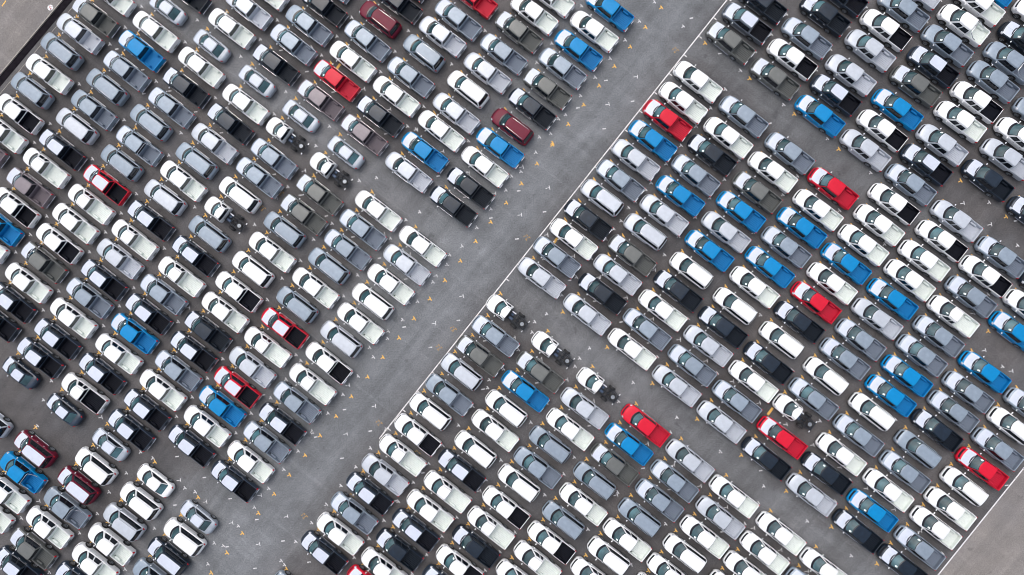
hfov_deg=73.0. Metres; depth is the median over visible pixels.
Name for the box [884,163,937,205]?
pickup truck
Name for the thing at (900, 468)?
pickup truck
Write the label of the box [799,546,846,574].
pickup truck
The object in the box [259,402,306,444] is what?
pickup truck
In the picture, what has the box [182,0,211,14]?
pickup truck
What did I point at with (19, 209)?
pickup truck
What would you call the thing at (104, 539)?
pickup truck
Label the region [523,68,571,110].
pickup truck
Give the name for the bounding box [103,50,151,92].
pickup truck
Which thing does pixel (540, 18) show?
pickup truck
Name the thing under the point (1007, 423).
sport utility vehicle
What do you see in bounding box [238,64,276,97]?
sedan
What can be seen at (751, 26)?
pickup truck
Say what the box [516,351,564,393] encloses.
pickup truck
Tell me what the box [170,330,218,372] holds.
pickup truck
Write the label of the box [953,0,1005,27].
pickup truck
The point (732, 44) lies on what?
pickup truck
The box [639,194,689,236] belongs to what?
pickup truck
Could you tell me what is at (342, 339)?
sport utility vehicle
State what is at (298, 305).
sport utility vehicle
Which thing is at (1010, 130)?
pickup truck
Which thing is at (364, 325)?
pickup truck
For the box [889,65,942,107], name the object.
pickup truck
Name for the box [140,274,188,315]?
pickup truck
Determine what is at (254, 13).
pickup truck
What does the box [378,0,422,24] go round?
pickup truck
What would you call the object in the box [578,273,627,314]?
pickup truck
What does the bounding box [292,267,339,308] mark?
pickup truck
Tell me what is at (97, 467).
sport utility vehicle
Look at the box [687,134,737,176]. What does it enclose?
pickup truck
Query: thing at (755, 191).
pickup truck
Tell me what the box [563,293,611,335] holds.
pickup truck
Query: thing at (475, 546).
pickup truck
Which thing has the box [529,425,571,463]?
sport utility vehicle
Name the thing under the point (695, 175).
pickup truck
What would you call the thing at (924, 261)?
pickup truck
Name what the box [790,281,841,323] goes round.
pickup truck
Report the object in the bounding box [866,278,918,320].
pickup truck
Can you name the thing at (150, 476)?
sedan
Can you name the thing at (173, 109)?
pickup truck
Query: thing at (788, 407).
chassis truck
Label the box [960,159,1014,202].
pickup truck
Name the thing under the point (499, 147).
pickup truck
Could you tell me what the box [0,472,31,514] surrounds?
pickup truck
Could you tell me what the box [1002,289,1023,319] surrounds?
pickup truck
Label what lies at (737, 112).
pickup truck
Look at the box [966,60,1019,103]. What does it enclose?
pickup truck
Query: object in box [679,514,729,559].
pickup truck
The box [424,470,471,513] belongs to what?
pickup truck
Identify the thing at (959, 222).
pickup truck
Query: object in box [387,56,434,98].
pickup truck
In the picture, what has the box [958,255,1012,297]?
pickup truck
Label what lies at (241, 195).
sport utility vehicle
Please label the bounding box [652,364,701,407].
pickup truck
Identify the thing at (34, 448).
sport utility vehicle
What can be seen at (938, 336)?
pickup truck
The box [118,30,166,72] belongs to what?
pickup truck
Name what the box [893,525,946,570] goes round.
pickup truck
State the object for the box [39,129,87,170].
pickup truck
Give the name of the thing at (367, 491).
pickup truck
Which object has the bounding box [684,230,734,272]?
pickup truck
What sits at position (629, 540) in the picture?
pickup truck
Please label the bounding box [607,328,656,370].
pickup truck
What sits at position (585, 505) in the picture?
pickup truck
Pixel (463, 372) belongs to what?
sport utility vehicle
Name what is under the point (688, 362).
pickup truck
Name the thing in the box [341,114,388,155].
pickup truck
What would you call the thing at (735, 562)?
pickup truck
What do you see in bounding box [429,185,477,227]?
pickup truck
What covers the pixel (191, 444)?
pickup truck
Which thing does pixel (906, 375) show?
pickup truck
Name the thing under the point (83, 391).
pickup truck
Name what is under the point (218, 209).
chassis truck
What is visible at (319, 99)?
pickup truck
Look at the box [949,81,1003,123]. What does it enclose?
pickup truck
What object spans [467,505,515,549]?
pickup truck
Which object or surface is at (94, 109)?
pickup truck
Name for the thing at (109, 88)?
sport utility vehicle
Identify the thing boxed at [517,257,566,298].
pickup truck
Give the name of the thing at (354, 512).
pickup truck
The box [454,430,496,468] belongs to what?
sport utility vehicle
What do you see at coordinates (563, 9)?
pickup truck
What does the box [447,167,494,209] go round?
pickup truck
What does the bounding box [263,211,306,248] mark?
sport utility vehicle
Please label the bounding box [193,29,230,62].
sedan
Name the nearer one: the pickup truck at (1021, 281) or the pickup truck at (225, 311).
the pickup truck at (1021, 281)
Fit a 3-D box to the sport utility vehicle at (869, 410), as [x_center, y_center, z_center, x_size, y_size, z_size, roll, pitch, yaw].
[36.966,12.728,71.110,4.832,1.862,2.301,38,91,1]
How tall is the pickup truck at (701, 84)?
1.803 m
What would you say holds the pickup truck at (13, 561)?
on the ground
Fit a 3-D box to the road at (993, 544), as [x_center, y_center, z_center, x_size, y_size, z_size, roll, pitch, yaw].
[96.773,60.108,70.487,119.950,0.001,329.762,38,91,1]
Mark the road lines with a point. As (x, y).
(560, 210)
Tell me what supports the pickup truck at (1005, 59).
on the ground
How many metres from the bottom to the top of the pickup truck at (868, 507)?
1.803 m
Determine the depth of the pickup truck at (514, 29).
71.91 m
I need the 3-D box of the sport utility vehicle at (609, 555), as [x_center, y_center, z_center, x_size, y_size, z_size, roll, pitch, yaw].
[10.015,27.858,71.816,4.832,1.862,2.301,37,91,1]
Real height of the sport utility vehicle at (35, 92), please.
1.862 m
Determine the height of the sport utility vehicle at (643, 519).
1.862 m
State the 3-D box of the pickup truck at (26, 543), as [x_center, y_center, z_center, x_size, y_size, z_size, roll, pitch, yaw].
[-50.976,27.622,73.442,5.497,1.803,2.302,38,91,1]
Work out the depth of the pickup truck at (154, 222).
72.91 m
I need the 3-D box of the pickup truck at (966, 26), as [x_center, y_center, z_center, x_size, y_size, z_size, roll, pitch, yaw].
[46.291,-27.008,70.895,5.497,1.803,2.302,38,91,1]
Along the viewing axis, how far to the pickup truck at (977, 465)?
70.64 m
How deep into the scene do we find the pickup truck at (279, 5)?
72.96 m
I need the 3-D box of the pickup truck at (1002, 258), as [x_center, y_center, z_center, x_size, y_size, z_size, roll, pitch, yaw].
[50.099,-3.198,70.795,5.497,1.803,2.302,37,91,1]
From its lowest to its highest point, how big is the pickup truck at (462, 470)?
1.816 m
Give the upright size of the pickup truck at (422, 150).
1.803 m
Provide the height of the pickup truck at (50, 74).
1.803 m
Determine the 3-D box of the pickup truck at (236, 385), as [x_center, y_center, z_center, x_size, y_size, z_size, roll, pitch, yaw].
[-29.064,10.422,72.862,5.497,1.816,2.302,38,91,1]
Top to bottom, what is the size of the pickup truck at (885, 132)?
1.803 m
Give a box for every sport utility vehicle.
[0,413,13,438]
[10,72,54,109]
[14,430,57,468]
[40,32,84,70]
[56,107,99,144]
[57,465,101,504]
[75,446,118,485]
[86,68,129,106]
[100,144,144,181]
[103,502,146,541]
[120,481,163,520]
[130,104,173,141]
[132,557,170,574]
[144,179,187,215]
[147,536,190,574]
[163,517,206,556]
[175,142,218,179]
[188,215,231,252]
[219,176,261,213]
[232,251,274,287]
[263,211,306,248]
[275,570,290,574]
[276,286,318,323]
[308,247,350,284]
[320,320,362,357]
[352,283,394,319]
[359,0,401,38]
[403,34,445,72]
[409,392,451,430]
[441,353,482,390]
[447,70,489,108]
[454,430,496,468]
[485,389,527,427]
[491,108,533,145]
[498,463,540,502]
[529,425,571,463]
[542,500,584,539]
[573,461,615,500]
[580,179,623,216]
[587,535,630,574]
[617,497,660,536]
[623,213,667,250]
[662,533,706,572]
[669,252,713,289]
[712,287,757,324]
[758,321,804,358]
[802,356,848,395]
[848,392,895,430]
[893,429,941,468]
[939,466,988,505]
[986,406,1023,444]
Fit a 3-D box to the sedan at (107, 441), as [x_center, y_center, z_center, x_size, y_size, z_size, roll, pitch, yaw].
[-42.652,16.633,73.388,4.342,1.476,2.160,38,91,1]
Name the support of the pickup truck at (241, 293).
on the ground
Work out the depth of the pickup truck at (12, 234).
73.63 m
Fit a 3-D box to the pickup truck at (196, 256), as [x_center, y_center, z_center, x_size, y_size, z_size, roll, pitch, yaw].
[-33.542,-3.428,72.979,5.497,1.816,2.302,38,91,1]
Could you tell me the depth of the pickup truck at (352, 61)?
72.35 m
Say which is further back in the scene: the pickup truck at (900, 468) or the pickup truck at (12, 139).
the pickup truck at (12, 139)
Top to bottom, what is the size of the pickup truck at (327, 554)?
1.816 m
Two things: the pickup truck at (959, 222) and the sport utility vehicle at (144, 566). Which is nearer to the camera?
the pickup truck at (959, 222)
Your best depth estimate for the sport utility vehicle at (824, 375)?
70.73 m
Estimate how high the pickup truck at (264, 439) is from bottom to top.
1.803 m
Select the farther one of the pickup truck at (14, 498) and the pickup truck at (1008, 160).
the pickup truck at (14, 498)
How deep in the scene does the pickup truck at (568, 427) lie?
71.75 m
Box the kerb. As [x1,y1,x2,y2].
[0,0,62,75]
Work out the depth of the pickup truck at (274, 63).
72.55 m
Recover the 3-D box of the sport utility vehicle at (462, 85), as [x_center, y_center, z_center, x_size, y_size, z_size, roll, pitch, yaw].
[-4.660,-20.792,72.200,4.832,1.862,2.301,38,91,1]
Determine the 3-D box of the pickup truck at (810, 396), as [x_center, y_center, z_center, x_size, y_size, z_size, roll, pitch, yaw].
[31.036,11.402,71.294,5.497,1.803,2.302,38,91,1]
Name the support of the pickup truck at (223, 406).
on the ground
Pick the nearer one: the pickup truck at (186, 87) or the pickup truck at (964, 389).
the pickup truck at (964, 389)
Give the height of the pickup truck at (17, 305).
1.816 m
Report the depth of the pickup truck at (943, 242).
70.78 m
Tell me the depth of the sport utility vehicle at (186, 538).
72.58 m
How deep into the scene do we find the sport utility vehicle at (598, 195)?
71.26 m
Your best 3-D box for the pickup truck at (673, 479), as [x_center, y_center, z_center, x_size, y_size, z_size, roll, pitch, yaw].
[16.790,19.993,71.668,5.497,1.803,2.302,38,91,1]
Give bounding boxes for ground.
[0,0,1023,574]
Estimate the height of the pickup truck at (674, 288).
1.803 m
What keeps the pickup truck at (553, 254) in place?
on the ground
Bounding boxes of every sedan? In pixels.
[2,356,40,388]
[46,392,84,426]
[92,427,130,461]
[137,463,174,497]
[149,0,187,25]
[180,499,217,533]
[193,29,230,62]
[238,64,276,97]
[282,99,320,132]
[327,135,364,169]
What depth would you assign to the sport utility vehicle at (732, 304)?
70.93 m
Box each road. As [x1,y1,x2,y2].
[0,0,60,72]
[939,470,1023,574]
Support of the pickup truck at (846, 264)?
on the ground
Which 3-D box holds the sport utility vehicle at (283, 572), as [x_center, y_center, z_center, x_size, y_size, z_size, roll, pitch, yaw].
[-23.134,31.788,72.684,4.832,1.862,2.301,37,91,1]
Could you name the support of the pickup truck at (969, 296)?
on the ground
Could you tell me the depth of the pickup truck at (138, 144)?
72.94 m
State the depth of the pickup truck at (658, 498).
71.51 m
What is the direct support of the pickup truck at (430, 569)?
on the ground
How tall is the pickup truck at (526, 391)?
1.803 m
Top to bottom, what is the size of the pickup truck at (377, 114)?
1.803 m
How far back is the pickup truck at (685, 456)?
71.43 m
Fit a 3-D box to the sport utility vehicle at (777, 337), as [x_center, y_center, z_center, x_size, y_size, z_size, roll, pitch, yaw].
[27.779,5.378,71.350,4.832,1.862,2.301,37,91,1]
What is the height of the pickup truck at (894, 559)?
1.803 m
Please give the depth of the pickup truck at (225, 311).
72.72 m
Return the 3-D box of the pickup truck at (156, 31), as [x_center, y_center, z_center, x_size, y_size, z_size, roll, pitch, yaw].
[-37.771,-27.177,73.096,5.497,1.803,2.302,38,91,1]
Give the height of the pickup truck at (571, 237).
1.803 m
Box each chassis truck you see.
[204,196,247,233]
[266,117,308,154]
[309,152,352,189]
[486,294,529,331]
[531,331,574,368]
[576,367,620,404]
[772,393,816,431]
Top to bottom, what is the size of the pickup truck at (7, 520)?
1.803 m
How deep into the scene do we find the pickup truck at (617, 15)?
71.68 m
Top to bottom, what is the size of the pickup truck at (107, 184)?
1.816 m
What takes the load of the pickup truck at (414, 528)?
on the ground
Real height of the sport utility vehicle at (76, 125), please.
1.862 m
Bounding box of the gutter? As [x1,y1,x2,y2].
[0,0,72,85]
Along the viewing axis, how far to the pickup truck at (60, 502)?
73.18 m
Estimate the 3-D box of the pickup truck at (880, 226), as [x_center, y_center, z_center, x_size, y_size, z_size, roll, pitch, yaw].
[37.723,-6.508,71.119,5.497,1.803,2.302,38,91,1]
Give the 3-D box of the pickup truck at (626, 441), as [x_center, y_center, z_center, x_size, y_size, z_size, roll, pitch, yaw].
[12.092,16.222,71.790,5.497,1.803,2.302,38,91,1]
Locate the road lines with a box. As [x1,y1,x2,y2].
[0,0,1023,574]
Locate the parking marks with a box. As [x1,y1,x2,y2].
[0,0,1019,574]
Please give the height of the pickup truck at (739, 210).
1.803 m
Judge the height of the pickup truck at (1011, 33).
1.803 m
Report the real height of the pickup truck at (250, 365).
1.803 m
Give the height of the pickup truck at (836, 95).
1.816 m
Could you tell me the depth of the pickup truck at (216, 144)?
72.74 m
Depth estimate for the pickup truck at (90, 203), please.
73.14 m
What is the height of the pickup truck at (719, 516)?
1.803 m
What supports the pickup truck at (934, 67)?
on the ground
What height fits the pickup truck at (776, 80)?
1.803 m
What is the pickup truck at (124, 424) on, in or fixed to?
on the ground
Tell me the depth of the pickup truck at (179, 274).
72.89 m
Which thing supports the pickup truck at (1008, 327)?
on the ground
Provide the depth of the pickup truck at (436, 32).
72.11 m
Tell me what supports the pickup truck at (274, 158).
on the ground
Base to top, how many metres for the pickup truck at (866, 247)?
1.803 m
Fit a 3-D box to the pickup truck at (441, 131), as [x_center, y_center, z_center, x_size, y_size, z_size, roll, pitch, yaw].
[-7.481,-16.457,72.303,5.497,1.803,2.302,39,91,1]
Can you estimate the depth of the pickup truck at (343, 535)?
72.41 m
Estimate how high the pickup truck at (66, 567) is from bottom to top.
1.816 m
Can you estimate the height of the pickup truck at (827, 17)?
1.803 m
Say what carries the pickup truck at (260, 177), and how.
on the ground
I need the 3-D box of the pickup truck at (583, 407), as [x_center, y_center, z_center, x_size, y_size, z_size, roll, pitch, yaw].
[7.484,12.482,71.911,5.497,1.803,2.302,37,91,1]
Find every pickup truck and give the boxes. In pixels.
[0,93,44,134]
[0,117,28,153]
[0,146,9,167]
[0,187,41,228]
[0,213,24,246]
[0,242,10,263]
[0,281,37,323]
[0,310,21,342]
[0,451,48,493]
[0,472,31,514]
[0,505,15,533]
[0,545,43,574]
[5,262,53,303]
[6,167,55,207]
[10,526,58,569]
[17,337,65,378]
[21,241,68,283]
[23,147,71,188]
[25,53,74,94]
[26,505,74,549]
[34,318,82,359]
[36,223,84,264]
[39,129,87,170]
[43,486,92,529]
[50,297,98,338]
[52,203,100,244]
[55,560,87,574]
[56,13,104,54]
[61,372,110,414]
[66,277,114,318]
[68,184,116,224]
[71,89,119,130]
[72,0,120,37]
[72,542,120,574]
[79,352,127,394]
[81,259,128,300]
[83,164,131,205]
[88,522,136,566]
[95,333,143,374]
[96,238,144,279]
[103,0,136,16]
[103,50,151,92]
[108,408,156,451]
[111,219,159,260]
[111,313,159,354]
[116,125,164,166]
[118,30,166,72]
[124,388,171,430]
[125,293,173,334]
[127,200,175,241]
[132,11,180,52]
[139,369,187,411]
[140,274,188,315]
[148,87,196,128]
[155,350,203,392]
[158,256,206,297]
[160,160,208,201]
[162,67,210,108]
[168,424,216,467]
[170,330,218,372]
[172,235,219,276]
[178,46,226,88]
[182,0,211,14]
[183,405,231,447]
[184,310,232,352]
[191,123,239,164]
[199,385,246,427]
[201,291,249,333]
[207,103,255,145]
[208,8,256,49]
[211,459,259,502]
[214,366,261,408]
[215,271,263,312]
[222,84,270,125]
[225,0,273,30]
[227,440,275,483]
[229,346,276,388]
[236,157,283,198]
[243,420,291,463]
[244,326,292,368]
[248,231,296,272]
[251,138,298,179]
[252,44,300,85]
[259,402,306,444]
[261,307,309,348]
[263,0,289,11]
[270,24,317,66]
[273,381,321,423]
[280,194,328,235]
[285,5,333,46]
[289,363,337,405]
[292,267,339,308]
[296,174,343,215]
[297,79,345,121]
[301,530,348,574]
[302,0,348,28]
[305,342,352,384]
[313,59,361,102]
[316,512,364,555]
[324,229,372,270]
[329,40,377,82]
[331,491,378,535]
[337,302,384,344]
[338,0,349,4]
[339,209,387,250]
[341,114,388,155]
[344,20,391,62]
[346,471,393,515]
[347,564,372,574]
[355,190,402,231]
[356,95,404,137]
[361,453,409,496]
[361,546,407,574]
[367,263,415,305]
[373,76,420,117]
[376,527,423,571]
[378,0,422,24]
[379,433,426,476]
[383,244,430,285]
[385,151,433,193]
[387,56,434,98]
[392,508,439,552]
[394,413,442,456]
[399,225,446,267]
[401,131,449,173]
[406,489,454,532]
[418,110,465,152]
[419,16,466,58]
[422,564,447,574]
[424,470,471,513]
[425,373,473,416]
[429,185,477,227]
[433,92,480,134]
[435,0,482,41]
[436,543,483,574]
[438,448,485,492]
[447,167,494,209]
[452,524,499,568]
[456,335,503,377]
[460,0,497,19]
[461,146,509,187]
[463,52,511,94]
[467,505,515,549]
[471,315,519,357]
[471,409,519,451]
[476,127,524,168]
[480,33,527,75]
[482,485,530,529]
[495,11,542,54]
[496,558,528,574]
[501,370,549,412]
[508,88,556,130]
[510,0,558,36]
[513,446,562,489]
[513,540,561,574]
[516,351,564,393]
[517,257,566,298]
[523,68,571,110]
[527,520,575,564]
[533,236,581,278]
[538,0,574,18]
[538,48,587,90]
[546,407,594,451]
[549,218,598,260]
[554,29,602,71]
[559,482,607,526]
[560,387,609,429]
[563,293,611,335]
[564,199,612,241]
[570,10,618,52]
[570,556,607,574]
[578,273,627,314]
[586,0,634,31]
[590,442,639,486]
[593,254,642,295]
[596,159,645,201]
[602,517,651,562]
[604,422,653,466]
[607,234,656,276]
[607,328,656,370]
[611,139,660,180]
[621,404,670,447]
[622,308,671,350]
[628,120,677,161]
[635,478,684,522]
[636,571,648,574]
[638,289,687,331]
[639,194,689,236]
[642,99,692,141]
[646,552,686,574]
[650,459,699,503]
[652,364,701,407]
[653,270,702,312]
[655,175,705,216]
[658,81,708,124]
[665,438,714,482]
[667,344,717,387]
[671,154,720,196]
[673,61,722,103]
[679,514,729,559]
[683,325,733,367]
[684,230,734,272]
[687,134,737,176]
[695,495,745,540]
[696,400,746,444]
[697,306,748,348]
[701,211,751,253]
[703,117,753,159]
[705,21,755,65]
[708,474,759,518]
[709,569,725,574]
[711,379,762,422]
[716,191,766,233]
[718,95,768,138]
[721,2,772,45]
[723,550,766,574]
[728,360,778,403]
[729,266,780,308]
[731,171,782,213]
[739,0,787,25]
[739,530,789,574]
[741,436,791,480]
[743,341,793,384]
[744,246,795,288]
[747,151,798,193]
[749,58,800,100]
[755,511,806,555]
[756,416,807,459]
[760,226,811,268]
[764,132,815,174]
[766,38,818,81]
[773,301,825,343]
[776,207,827,249]
[781,17,832,60]
[784,566,808,574]
[785,472,837,516]
[787,377,839,420]
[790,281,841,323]
[792,189,843,231]
[794,95,846,137]
[799,0,851,37]
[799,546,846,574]
[800,451,852,495]
[806,262,858,304]
[807,167,858,209]
[809,74,861,116]
[815,432,867,476]
[818,337,870,380]
[820,242,872,285]
[824,54,877,96]
[830,0,868,17]
[831,508,883,553]
[832,413,884,457]
[834,318,886,361]
[837,224,889,266]
[839,129,891,171]
[844,29,896,72]
[846,488,898,532]
[850,298,903,340]
[852,204,904,246]
[856,109,908,152]
[859,9,911,51]
[862,468,914,512]
[864,374,917,417]
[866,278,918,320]
[867,183,920,225]
[871,89,924,131]
[876,543,927,574]
[877,0,930,32]
[878,449,931,493]
[880,354,933,397]
[883,259,936,301]
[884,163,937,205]
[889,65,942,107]
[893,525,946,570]
[895,334,947,377]
[897,240,950,281]
[899,144,952,186]
[906,46,959,88]
[909,505,962,549]
[910,408,963,452]
[911,315,965,357]
[913,0,940,11]
[914,220,968,262]
[915,124,968,166]
[920,24,974,67]
[923,486,977,530]
[926,295,980,337]
[926,390,980,433]
[929,200,983,242]
[933,101,987,143]
[936,4,990,47]
[941,370,995,413]
[943,275,997,318]
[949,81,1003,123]
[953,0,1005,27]
[954,446,1009,490]
[957,350,1011,393]
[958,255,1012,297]
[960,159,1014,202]
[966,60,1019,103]
[970,427,1023,471]
[974,236,1023,278]
[979,138,1023,180]
[982,41,1023,84]
[988,311,1023,350]
[993,117,1023,154]
[994,0,1011,8]
[997,21,1023,55]
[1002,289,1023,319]
[1002,387,1023,416]
[1005,196,1023,223]
[1011,0,1023,22]
[1011,97,1023,120]
[1018,272,1023,288]
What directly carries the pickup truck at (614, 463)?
on the ground
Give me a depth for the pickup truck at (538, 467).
71.84 m
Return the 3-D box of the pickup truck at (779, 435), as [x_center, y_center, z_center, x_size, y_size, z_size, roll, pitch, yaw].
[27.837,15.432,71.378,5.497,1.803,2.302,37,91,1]
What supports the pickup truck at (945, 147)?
on the ground
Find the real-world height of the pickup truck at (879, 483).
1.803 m
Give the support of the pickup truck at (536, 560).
on the ground
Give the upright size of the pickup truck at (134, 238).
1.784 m
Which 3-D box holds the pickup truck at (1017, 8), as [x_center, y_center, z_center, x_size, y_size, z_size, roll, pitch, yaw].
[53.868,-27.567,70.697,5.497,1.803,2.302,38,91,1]
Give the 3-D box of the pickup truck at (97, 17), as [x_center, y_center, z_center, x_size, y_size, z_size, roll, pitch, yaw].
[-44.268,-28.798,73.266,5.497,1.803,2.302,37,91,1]
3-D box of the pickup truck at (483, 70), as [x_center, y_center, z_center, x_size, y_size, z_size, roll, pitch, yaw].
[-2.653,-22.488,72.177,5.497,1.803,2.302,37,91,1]
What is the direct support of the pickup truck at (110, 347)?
on the ground
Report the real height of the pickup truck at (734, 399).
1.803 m
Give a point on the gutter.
(34, 40)
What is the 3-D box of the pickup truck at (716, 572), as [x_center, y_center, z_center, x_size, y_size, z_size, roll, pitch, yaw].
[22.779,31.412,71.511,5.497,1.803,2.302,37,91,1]
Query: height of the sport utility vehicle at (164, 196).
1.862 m
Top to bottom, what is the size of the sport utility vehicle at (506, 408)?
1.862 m
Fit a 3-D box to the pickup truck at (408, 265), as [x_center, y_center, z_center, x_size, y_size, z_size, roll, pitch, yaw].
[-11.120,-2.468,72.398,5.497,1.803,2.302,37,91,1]
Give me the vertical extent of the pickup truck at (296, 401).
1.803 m
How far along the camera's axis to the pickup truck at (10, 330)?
73.71 m
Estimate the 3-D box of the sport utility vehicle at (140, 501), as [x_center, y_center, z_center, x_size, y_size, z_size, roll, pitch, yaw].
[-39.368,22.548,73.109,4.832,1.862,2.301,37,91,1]
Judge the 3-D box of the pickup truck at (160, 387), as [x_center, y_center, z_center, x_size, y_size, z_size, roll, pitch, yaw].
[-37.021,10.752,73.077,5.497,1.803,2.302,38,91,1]
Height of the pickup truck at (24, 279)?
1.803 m
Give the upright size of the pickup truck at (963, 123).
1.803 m
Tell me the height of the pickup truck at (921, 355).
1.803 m
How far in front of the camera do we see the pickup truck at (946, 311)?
70.79 m
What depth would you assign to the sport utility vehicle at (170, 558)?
72.67 m
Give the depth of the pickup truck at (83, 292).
73.10 m
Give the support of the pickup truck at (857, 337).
on the ground
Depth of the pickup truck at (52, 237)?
73.18 m
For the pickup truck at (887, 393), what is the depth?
70.89 m

